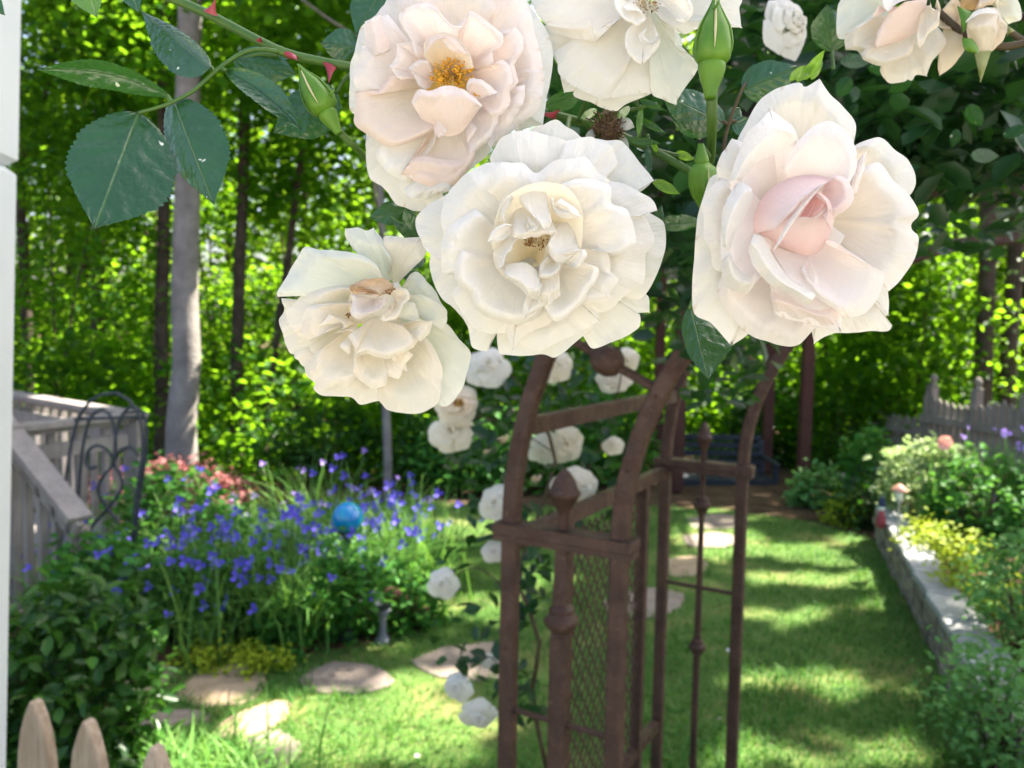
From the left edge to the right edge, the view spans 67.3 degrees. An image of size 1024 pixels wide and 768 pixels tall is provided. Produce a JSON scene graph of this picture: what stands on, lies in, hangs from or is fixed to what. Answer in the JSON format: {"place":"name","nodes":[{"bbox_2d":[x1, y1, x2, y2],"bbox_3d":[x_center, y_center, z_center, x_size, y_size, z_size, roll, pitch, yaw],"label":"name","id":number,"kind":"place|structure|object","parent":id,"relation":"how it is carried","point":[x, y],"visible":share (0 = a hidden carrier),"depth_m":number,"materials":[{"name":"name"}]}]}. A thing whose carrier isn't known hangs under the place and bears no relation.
{"place":"outdoors","nodes":[
{"label":"outdoors","id":0,"kind":"place"},
{"bbox_2d":[10,500,982,767],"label":"lawn","id":1,"kind":"structure","parent":0,"point":[446,712],"depth_m":3.52,"materials":[{"name":"plant"}]},
{"bbox_2d":[0,0,20,767],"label":"gate post","id":2,"kind":"object","parent":1,"relation":"on","point":[10,27],"visible":1,"depth_m":1.29,"materials":[{"name":"white plastic"}]},
{"bbox_2d":[18,698,170,767],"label":"picket fence","id":3,"kind":"object","parent":1,"relation":"on","point":[37,747],"visible":1,"depth_m":1.53,"materials":[{"name":"wood"}]},
{"bbox_2d":[6,557,186,767],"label":"glossy shrub","id":4,"kind":"object","parent":1,"relation":"on","point":[118,653],"visible":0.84,"depth_m":2.37,"materials":[{"name":"green plant"}]},
{"bbox_2d":[86,451,264,535],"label":"red leaf shrub","id":5,"kind":"object","parent":1,"relation":"on","point":[226,486],"visible":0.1,"depth_m":5.66,"materials":[{"name":"brown plant"}]},
{"bbox_2d":[8,542,428,666],"bbox_3d":[-1.831,1.194,4.449,2.780,0.001,2.100,1,4,0],"label":"flower bed","id":6,"kind":"object","parent":1,"relation":"on","point":[160,657],"visible":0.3,"depth_m":3.73,"materials":[{"name":"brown plant"}]},
{"bbox_2d":[63,392,147,573],"bbox_3d":[-2.102,0.633,3.991,0.436,1.193,0.127,1,4,0],"label":"garden trellis","id":7,"kind":"object","parent":6,"relation":"on","point":[141,472],"visible":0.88,"depth_m":3.96,"materials":[{"name":"metal"}]},
{"bbox_2d":[40,522,180,623],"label":"perennial plant","id":8,"kind":"object","parent":6,"relation":"on","point":[120,549],"visible":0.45,"depth_m":3.67,"materials":[{"name":"green plant"}]},
{"bbox_2d":[22,522,272,648],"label":"spiderwort","id":9,"kind":"object","parent":6,"relation":"on","point":[151,587],"visible":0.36,"depth_m":3.71,"materials":[{"name":"green plant"}]},
{"bbox_2d":[12,465,305,606],"bbox_3d":[-1.924,0.835,4.232,1.641,0.767,1.876,0,4,-17],"label":"spiderwort","id":10,"kind":"object","parent":6,"relation":"on","point":[181,508],"visible":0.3,"depth_m":4.21,"materials":[{"name":"green plant"}]},
{"bbox_2d":[88,448,234,570],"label":"perennial plant","id":11,"kind":"object","parent":6,"relation":"on","point":[160,487],"visible":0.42,"depth_m":4.45,"materials":[{"name":"green plant"}]},
{"bbox_2d":[149,535,269,637],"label":"perennial plant","id":12,"kind":"object","parent":6,"relation":"on","point":[177,553],"visible":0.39,"depth_m":3.76,"materials":[{"name":"green plant"}]},
{"bbox_2d":[83,514,338,670],"bbox_3d":[-1.559,0.969,3.607,1.153,0.602,1.393,3,5,28],"label":"spiderwort","id":13,"kind":"object","parent":6,"relation":"on","point":[210,633],"visible":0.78,"depth_m":3.63,"materials":[{"name":"green plant"}]},
{"bbox_2d":[157,490,274,579],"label":"perennial plant","id":14,"kind":"object","parent":6,"relation":"on","point":[219,510],"visible":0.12,"depth_m":4.44,"materials":[{"name":"green plant"}]},
{"bbox_2d":[106,502,431,644],"bbox_3d":[-1.263,0.921,3.920,1.701,0.662,1.589,1,4,0],"label":"spiderwort","id":15,"kind":"object","parent":6,"relation":"on","point":[236,561],"visible":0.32,"depth_m":3.79,"materials":[{"name":"green plant"}]},
{"bbox_2d":[235,583,324,656],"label":"perennial plant","id":16,"kind":"object","parent":6,"relation":"on","point":[264,620],"visible":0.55,"depth_m":3.63,"materials":[{"name":"green plant"}]},
{"bbox_2d":[123,505,453,659],"bbox_3d":[-1.028,0.916,3.820,1.458,0.694,1.434,4,5,33],"label":"spiderwort","id":17,"kind":"object","parent":6,"relation":"on","point":[313,626],"visible":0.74,"depth_m":3.68,"materials":[{"name":"green plant"}]},
{"bbox_2d":[231,508,356,598],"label":"perennial plant","id":18,"kind":"object","parent":6,"relation":"on","point":[279,526],"visible":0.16,"depth_m":4.07,"materials":[{"name":"green plant"}]},
{"bbox_2d":[204,448,415,556],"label":"spiderwort","id":19,"kind":"object","parent":6,"relation":"on","point":[320,503],"visible":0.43,"depth_m":5.01,"materials":[{"name":"green plant"}]},
{"bbox_2d":[271,572,378,653],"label":"perennial plant","id":20,"kind":"object","parent":6,"relation":"on","point":[367,631],"visible":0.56,"depth_m":3.78,"materials":[{"name":"green plant"}]},
{"bbox_2d":[291,526,398,624],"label":"perennial plant","id":21,"kind":"object","parent":6,"relation":"on","point":[357,590],"visible":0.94,"depth_m":3.57,"materials":[{"name":"green plant"}]},
{"bbox_2d":[332,502,362,640],"bbox_3d":[-0.812,0.923,3.799,0.152,0.687,0.152,1,4,0],"label":"gazing ball","id":22,"kind":"object","parent":6,"relation":"on","point":[347,515],"visible":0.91,"depth_m":3.73,"materials":[{"name":"blue glass"}]},
{"bbox_2d":[245,469,490,599],"bbox_3d":[-0.707,0.878,4.523,1.565,0.682,1.156,3,5,27],"label":"spiderwort","id":23,"kind":"object","parent":6,"relation":"on","point":[422,544],"visible":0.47,"depth_m":4.52,"materials":[{"name":"green plant"}]},
{"bbox_2d":[290,492,481,621],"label":"spiderwort","id":24,"kind":"object","parent":6,"relation":"on","point":[367,523],"visible":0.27,"depth_m":4.23,"materials":[{"name":"green plant"}]},
{"bbox_2d":[358,555,454,637],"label":"perennial plant","id":25,"kind":"object","parent":6,"relation":"on","point":[407,615],"visible":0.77,"depth_m":3.92,"materials":[{"name":"green plant"}]},
{"bbox_2d":[176,664,265,707],"bbox_3d":[-1.233,1.290,3.302,0.359,0.013,0.403,1,4,0],"label":"stepping stone","id":26,"kind":"object","parent":1,"relation":"on","point":[228,685],"visible":0.61,"depth_m":3.26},
{"bbox_2d":[165,630,306,681],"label":"lime groundcover","id":27,"kind":"object","parent":1,"relation":"on","point":[209,655],"visible":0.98,"depth_m":3.44,"materials":[{"name":"green plant"}]},
{"bbox_2d":[107,687,378,767],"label":"lily turf","id":28,"kind":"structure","parent":1,"relation":"on","point":[181,759],"depth_m":2.55,"materials":[{"name":"green plant"}]},
{"bbox_2d":[213,700,291,742],"bbox_3d":[-1.004,1.314,3.017,0.214,0.013,0.340,3,4,20],"label":"stepping stone","id":29,"kind":"object","parent":1,"relation":"on","point":[274,707],"visible":0.64,"depth_m":3.02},
{"bbox_2d":[298,661,393,694],"bbox_3d":[-0.728,1.292,3.386,0.420,0.013,0.307,1,4,0],"label":"stepping stone","id":30,"kind":"object","parent":1,"relation":"on","point":[336,673],"visible":0.94,"depth_m":3.37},
{"bbox_2d":[412,641,520,681],"bbox_3d":[-0.198,1.289,3.561,0.517,0.013,0.396,0,4,-18],"label":"stepping stone","id":31,"kind":"object","parent":1,"relation":"on","point":[451,654],"visible":0.52,"depth_m":3.55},
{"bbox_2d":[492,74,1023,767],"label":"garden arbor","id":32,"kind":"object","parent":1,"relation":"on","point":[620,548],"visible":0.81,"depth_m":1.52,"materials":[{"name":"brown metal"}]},
{"bbox_2d":[430,0,1023,767],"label":"climbing rose","id":33,"kind":"object","parent":32,"relation":"attached to","point":[964,120],"visible":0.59,"depth_m":0.84,"materials":[{"name":"green plant"}]},
{"bbox_2d":[164,0,690,237],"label":"rose cane","id":34,"kind":"object","parent":33,"relation":"attached to","point":[330,65],"visible":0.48,"depth_m":0.31,"materials":[{"name":"plant"}]},
{"bbox_2d":[35,10,300,229],"bbox_3d":[-0.133,-0.106,0.301,0.107,0.097,0.050,1,4,0],"label":"rose leaf spray","id":35,"kind":"object","parent":34,"relation":"attached to","point":[123,165],"visible":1,"depth_m":0.29,"materials":[{"name":"green plant"}]},
{"bbox_2d":[234,45,349,139],"bbox_3d":[-0.091,-0.122,0.322,0.053,0.040,0.010,1,4,0],"label":"rose leaf spray","id":36,"kind":"object","parent":34,"relation":"attached to","point":[274,68],"visible":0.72,"depth_m":0.32,"materials":[{"name":"green plant"}]},
{"bbox_2d":[297,64,365,161],"bbox_3d":[-0.068,-0.108,0.306,0.034,0.035,0.016,-2,5,-35],"label":"rose bud","id":37,"kind":"object","parent":34,"relation":"attached to","point":[318,97],"visible":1,"depth_m":0.30,"materials":[{"name":"green plant"}]},
{"bbox_2d":[320,0,385,60],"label":"rose leaf spray","id":38,"kind":"object","parent":34,"relation":"attached to","point":[338,44],"visible":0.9,"depth_m":0.32,"materials":[{"name":"green plant"}]},
{"bbox_2d":[277,227,470,413],"bbox_3d":[-0.053,-0.024,0.290,0.075,0.071,0.032,1,4,0],"label":"rose","id":39,"kind":"object","parent":34,"relation":"hanging from","point":[404,349],"visible":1,"depth_m":0.29,"materials":[{"name":"white plant"}]},
{"bbox_2d":[349,0,552,210],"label":"rose","id":40,"kind":"object","parent":34,"relation":"hanging from","point":[445,96],"visible":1,"depth_m":0.29,"materials":[{"name":"white plant"}]},
{"bbox_2d":[415,120,665,357],"bbox_3d":[0.011,-0.053,0.271,0.093,0.088,0.044,1,4,0],"label":"rose","id":41,"kind":"object","parent":34,"relation":"attached to","point":[548,238],"visible":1,"depth_m":0.27,"materials":[{"name":"white plant"}]},
{"bbox_2d":[585,108,634,147],"bbox_3d":[0.038,-0.099,0.302,0.019,0.018,0.013,1,4,0],"label":"dried flower head","id":42,"kind":"object","parent":34,"relation":"attached to","point":[605,129],"visible":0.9,"depth_m":0.30},
{"bbox_2d":[531,0,741,110],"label":"rose","id":43,"kind":"object","parent":34,"relation":"attached to","point":[614,55],"visible":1,"depth_m":0.31,"materials":[{"name":"white plant"}]},
{"bbox_2d":[580,99,694,193],"bbox_3d":[0.054,-0.103,0.333,0.050,0.043,0.012,1,4,3],"label":"rose leaf spray","id":44,"kind":"object","parent":34,"relation":"attached to","point":[659,184],"visible":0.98,"depth_m":0.33,"materials":[{"name":"green plant"}]},
{"bbox_2d":[688,143,716,207],"bbox_3d":[0.081,-0.082,0.315,0.012,0.030,0.032,3,5,30],"label":"rose bud","id":45,"kind":"object","parent":34,"relation":"attached to","point":[702,171],"visible":0.66,"depth_m":0.30,"materials":[{"name":"green plant"}]},
{"bbox_2d":[681,298,732,379],"bbox_3d":[0.074,-0.022,0.292,0.018,0.041,0.017,-2,5,-40],"label":"rose leaf spray","id":46,"kind":"object","parent":34,"relation":"attached to","point":[708,346],"visible":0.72,"depth_m":0.29,"materials":[{"name":"green plant"}]},
{"bbox_2d":[692,0,733,164],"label":"rose bud","id":47,"kind":"object","parent":34,"relation":"attached to","point":[712,48],"visible":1,"depth_m":0.29,"materials":[{"name":"green plant"}]},
{"bbox_2d":[664,60,797,155],"bbox_3d":[0.089,-0.106,0.324,0.059,0.058,0.011,1,4,-3],"label":"rose leaf spray","id":48,"kind":"object","parent":34,"relation":"attached to","point":[687,110],"visible":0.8,"depth_m":0.32,"materials":[{"name":"green plant"}]},
{"bbox_2d":[692,79,918,346],"bbox_3d":[0.100,-0.058,0.252,0.074,0.092,0.046,1,4,0],"label":"rose","id":49,"kind":"object","parent":34,"relation":"attached to","point":[808,213],"visible":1,"depth_m":0.25,"materials":[{"name":"white plant"}]},
{"bbox_2d":[427,567,460,599],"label":"rose","id":50,"kind":"object","parent":33,"relation":"attached to","point":[443,583],"visible":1,"depth_m":1.83,"materials":[{"name":"white plant"}]},
{"bbox_2d":[428,419,473,452],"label":"rose","id":51,"kind":"object","parent":33,"relation":"attached to","point":[442,438],"visible":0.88,"depth_m":1.88,"materials":[{"name":"white plant"}]},
{"bbox_2d":[434,385,477,425],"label":"rose","id":52,"kind":"object","parent":33,"relation":"attached to","point":[460,409],"visible":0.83,"depth_m":1.85,"materials":[{"name":"white plant"}]},
{"bbox_2d":[458,697,497,727],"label":"rose","id":53,"kind":"object","parent":33,"relation":"attached to","point":[479,712],"visible":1,"depth_m":1.78,"materials":[{"name":"white plant"}]},
{"bbox_2d":[466,348,511,387],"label":"rose","id":54,"kind":"object","parent":33,"relation":"attached to","point":[490,368],"visible":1,"depth_m":1.88,"materials":[{"name":"white plant"}]},
{"bbox_2d":[544,426,582,462],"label":"rose","id":55,"kind":"object","parent":33,"relation":"attached to","point":[567,443],"visible":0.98,"depth_m":2.03,"materials":[{"name":"white plant"}]},
{"bbox_2d":[763,0,806,60],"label":"rose","id":56,"kind":"object","parent":33,"relation":"attached to","point":[778,39],"visible":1,"depth_m":0.58,"materials":[{"name":"white plant"}]},
{"bbox_2d":[811,4,844,69],"bbox_3d":[0.164,-0.178,0.396,0.021,0.030,0.010,1,4,0],"label":"rose leaf spray","id":57,"kind":"object","parent":33,"relation":"attached to","point":[824,32],"visible":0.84,"depth_m":0.40,"materials":[{"name":"green plant"}]},
{"bbox_2d":[836,0,964,82],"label":"rose","id":58,"kind":"object","parent":33,"relation":"attached to","point":[905,41],"visible":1,"depth_m":0.36,"materials":[{"name":"white plant"}]},
{"bbox_2d":[957,6,1013,82],"bbox_3d":[0.222,-0.159,0.360,0.030,0.036,0.019,1,4,0],"label":"rose bud","id":59,"kind":"object","parent":33,"relation":"hanging from","point":[987,28],"visible":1,"depth_m":0.36,"materials":[{"name":"white plant"}]},
{"bbox_2d":[960,0,1021,24],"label":"spent rose","id":60,"kind":"object","parent":33,"relation":"attached to","point":[1010,11],"visible":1,"depth_m":0.36,"materials":[{"name":"white plant"}]},
{"bbox_2d":[910,624,1023,767],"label":"perennial plant","id":61,"kind":"object","parent":1,"relation":"on","point":[1000,746],"visible":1,"depth_m":2.50,"materials":[{"name":"green plant"}]},
{"bbox_2d":[13,329,993,704],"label":"ground","id":62,"kind":"structure","parent":0,"point":[767,499],"depth_m":7.52,"materials":[{"name":"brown plant"}]},
{"bbox_2d":[5,63,143,392],"bbox_3d":[-8.471,-2.171,13.305,3.923,6.736,3.280,1,4,0],"label":"sapling","id":63,"kind":"object","parent":62,"relation":"on","point":[47,308],"visible":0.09,"depth_m":13.24,"materials":[{"name":"green plant"}]},
{"bbox_2d":[9,390,148,613],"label":"deck","id":64,"kind":"structure","parent":62,"relation":"on","point":[57,502],"depth_m":4.16,"materials":[{"name":"paint"}]},
{"bbox_2d":[3,84,213,472],"bbox_3d":[-5.524,-1.155,9.402,3.870,4.797,2.788,1,4,0],"label":"sapling","id":65,"kind":"object","parent":62,"relation":"on","point":[107,233],"visible":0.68,"depth_m":9.12,"materials":[{"name":"green plant"}]},
{"bbox_2d":[10,0,218,393],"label":"maple tree","id":66,"kind":"object","parent":62,"relation":"on","point":[26,84],"visible":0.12,"depth_m":10.24,"materials":[{"name":"green plant"}]},
{"bbox_2d":[20,0,258,375],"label":"tree","id":67,"kind":"object","parent":62,"relation":"on","point":[61,52],"visible":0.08,"depth_m":9.99,"materials":[{"name":"green plant"}]},
{"bbox_2d":[20,0,262,402],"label":"oak tree","id":68,"kind":"object","parent":62,"relation":"on","point":[102,280],"visible":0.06,"depth_m":12.40,"materials":[{"name":"green plant"}]},
{"bbox_2d":[20,0,337,475],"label":"oak tree","id":69,"kind":"object","parent":62,"relation":"on","point":[161,331],"visible":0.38,"depth_m":9.09,"materials":[{"name":"green plant"}]},
{"bbox_2d":[165,0,204,487],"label":"oak tree","id":70,"kind":"object","parent":62,"relation":"on","point":[180,424],"visible":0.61,"depth_m":7.89,"materials":[{"name":"grey plant"}]},
{"bbox_2d":[97,42,339,453],"bbox_3d":[-4.444,-1.883,12.003,3.693,6.484,3.420,-1,5,-28],"label":"sapling","id":71,"kind":"object","parent":62,"relation":"on","point":[212,288],"visible":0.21,"depth_m":11.73,"materials":[{"name":"green plant"}]},
{"bbox_2d":[69,0,376,477],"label":"maple tree","id":72,"kind":"object","parent":62,"relation":"on","point":[246,150],"visible":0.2,"depth_m":9.55,"materials":[{"name":"green plant"}]},
{"bbox_2d":[199,72,371,453],"bbox_3d":[-3.192,-1.710,11.344,3.618,6.273,2.981,1,4,0],"label":"sapling","id":73,"kind":"object","parent":62,"relation":"on","point":[274,271],"visible":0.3,"depth_m":11.38,"materials":[{"name":"green plant"}]},
{"bbox_2d":[200,1,391,472],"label":"maple tree","id":74,"kind":"object","parent":62,"relation":"on","point":[291,174],"visible":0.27,"depth_m":9.76,"materials":[{"name":"green plant"}]},
{"bbox_2d":[251,390,409,471],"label":"border bush","id":75,"kind":"object","parent":62,"relation":"on","point":[297,459],"visible":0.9,"depth_m":8.44,"materials":[{"name":"green plant"}]},
{"bbox_2d":[151,0,553,497],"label":"maple tree","id":76,"kind":"object","parent":62,"relation":"on","point":[267,20],"visible":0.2,"depth_m":7.67,"materials":[{"name":"green plant"}]},
{"bbox_2d":[371,410,465,486],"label":"border bush","id":77,"kind":"object","parent":62,"relation":"on","point":[400,444],"visible":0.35,"depth_m":7.79,"materials":[{"name":"green plant"}]},
{"bbox_2d":[328,270,532,484],"bbox_3d":[-0.836,-0.190,8.832,2.954,3.023,2.449,1,4,0],"label":"sapling","id":78,"kind":"object","parent":62,"relation":"on","point":[456,322],"visible":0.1,"depth_m":8.53,"materials":[{"name":"green plant"}]},
{"bbox_2d":[391,402,511,492],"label":"border bush","id":79,"kind":"object","parent":62,"relation":"on","point":[451,479],"visible":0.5,"depth_m":7.44,"materials":[{"name":"green plant"}]},
{"bbox_2d":[13,0,1021,418],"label":"woodland","id":80,"kind":"object","parent":62,"relation":"on","point":[261,244],"visible":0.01,"depth_m":20.64,"materials":[{"name":"green plant"}]},
{"bbox_2d":[13,272,1023,486],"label":"undergrowth","id":81,"kind":"object","parent":62,"relation":"on","point":[208,438],"visible":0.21,"depth_m":9.36,"materials":[{"name":"green plant"}]},
{"bbox_2d":[475,401,608,489],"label":"border bush","id":82,"kind":"object","parent":62,"relation":"on","point":[543,479],"visible":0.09,"depth_m":7.69,"materials":[{"name":"green plant"}]},
{"bbox_2d":[448,281,689,471],"bbox_3d":[0.737,-0.765,9.409,3.220,4.093,2.558,2,4,18],"label":"sapling","id":83,"kind":"object","parent":62,"relation":"on","point":[625,342],"visible":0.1,"depth_m":9.18,"materials":[{"name":"green plant"}]},
{"bbox_2d":[571,385,663,483],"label":"border bush","id":84,"kind":"object","parent":62,"relation":"on","point":[650,455],"visible":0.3,"depth_m":8.06,"materials":[{"name":"green plant"}]},
{"bbox_2d":[683,434,780,485],"bbox_3d":[2.247,0.831,8.262,1.060,0.513,0.618,1,4,0],"label":"garden bench","id":85,"kind":"object","parent":62,"relation":"on","point":[693,479],"visible":0.51,"depth_m":8.42,"materials":[{"name":"wood"}]},
{"bbox_2d":[651,252,815,491],"bbox_3d":[2.268,-0.250,8.055,1.835,2.565,1.600,1,4,0],"label":"pergola","id":86,"kind":"object","parent":62,"relation":"on","point":[806,391],"visible":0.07,"depth_m":7.54,"materials":[{"name":"wood"}]},
{"bbox_2d":[718,373,824,462],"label":"border bush","id":87,"kind":"object","parent":62,"relation":"on","point":[776,456],"visible":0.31,"depth_m":9.29,"materials":[{"name":"green plant"}]},
{"bbox_2d":[782,458,846,508],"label":"perennial plant","id":88,"kind":"object","parent":62,"relation":"on","point":[798,495],"visible":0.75,"depth_m":6.92,"materials":[{"name":"green plant"}]},
{"bbox_2d":[773,342,903,472],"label":"border bush","id":89,"kind":"object","parent":62,"relation":"on","point":[818,454],"visible":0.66,"depth_m":8.79,"materials":[{"name":"green plant"}]},
{"bbox_2d":[827,474,886,531],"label":"perennial plant","id":90,"kind":"object","parent":62,"relation":"on","point":[858,499],"visible":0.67,"depth_m":6.17,"materials":[{"name":"green plant"}]},
{"bbox_2d":[720,201,1005,459],"bbox_3d":[4.037,-0.954,9.541,3.178,4.166,2.824,5,6,43],"label":"sapling","id":91,"kind":"object","parent":62,"relation":"on","point":[888,379],"visible":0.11,"depth_m":8.96,"materials":[{"name":"green plant"}]},
{"bbox_2d":[833,417,920,505],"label":"perennial plant","id":92,"kind":"object","parent":62,"relation":"on","point":[872,441],"visible":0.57,"depth_m":6.56,"materials":[{"name":"green plant"}]},
{"bbox_2d":[872,410,921,475],"bbox_3d":[4.309,0.655,8.609,0.057,0.713,0.649,-1,4,-24],"label":"picket fence","id":93,"kind":"object","parent":62,"relation":"on","point":[913,430],"visible":0.38,"depth_m":8.56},
{"bbox_2d":[816,223,1023,439],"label":"sapling","id":94,"kind":"object","parent":62,"relation":"on","point":[920,341],"visible":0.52,"depth_m":8.64,"materials":[{"name":"green plant"}]},
{"bbox_2d":[873,504,1023,767],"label":"stone wall","id":95,"kind":"structure","parent":62,"relation":"on","point":[938,607],"depth_m":3.90,"materials":[{"name":"stone"}]},
{"bbox_2d":[918,186,1005,407],"bbox_3d":[5.639,-6.217,10.367,4.802,15.732,8.252,3,5,24],"label":"pine tree","id":96,"kind":"object","parent":62,"relation":"on","point":[987,288],"depth_m":8.43,"materials":[{"name":"brown plant"}]},
{"bbox_2d":[910,512,1023,672],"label":"raised bed soil","id":97,"kind":"structure","parent":62,"relation":"on","point":[993,615],"depth_m":4.43,"materials":[{"name":"brown soil"}]},
{"bbox_2d":[863,430,984,525],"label":"perennial plant","id":98,"kind":"object","parent":97,"relation":"on","point":[919,451],"visible":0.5,"depth_m":5.54,"materials":[{"name":"green plant"}]},
{"bbox_2d":[911,436,969,531],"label":"flowering plant","id":99,"kind":"object","parent":97,"relation":"on","point":[945,442],"visible":0.49,"depth_m":5.29,"materials":[{"name":"green plant"}]},
{"bbox_2d":[889,506,997,567],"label":"perennial plant","id":100,"kind":"object","parent":97,"relation":"on","point":[935,536],"visible":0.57,"depth_m":4.66,"materials":[{"name":"yellow plant"}]},
{"bbox_2d":[912,543,1022,614],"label":"perennial plant","id":101,"kind":"object","parent":97,"relation":"on","point":[954,571],"visible":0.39,"depth_m":3.97,"materials":[{"name":"green plant"}]},
{"bbox_2d":[913,440,1023,544],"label":"perennial plant","id":102,"kind":"object","parent":97,"relation":"on","point":[953,502],"visible":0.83,"depth_m":5.13,"materials":[{"name":"green plant"}]},
{"bbox_2d":[949,503,1023,661],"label":"perennial plant","id":103,"kind":"object","parent":97,"relation":"on","point":[1012,623],"visible":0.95,"depth_m":3.33,"materials":[{"name":"green plant"}]},
{"bbox_2d":[918,185,1023,410],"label":"pine tree","id":104,"kind":"object","parent":62,"relation":"on","point":[1014,252],"visible":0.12,"depth_m":8.63,"materials":[{"name":"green plant"}]},
{"bbox_2d":[919,374,1023,503],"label":"picket fence","id":105,"kind":"object","parent":62,"relation":"on","point":[939,417],"visible":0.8,"depth_m":7.35,"materials":[{"name":"wood"}]},
{"bbox_2d":[9,0,1007,335],"label":"sky","id":106,"kind":"structure","parent":0,"point":[207,245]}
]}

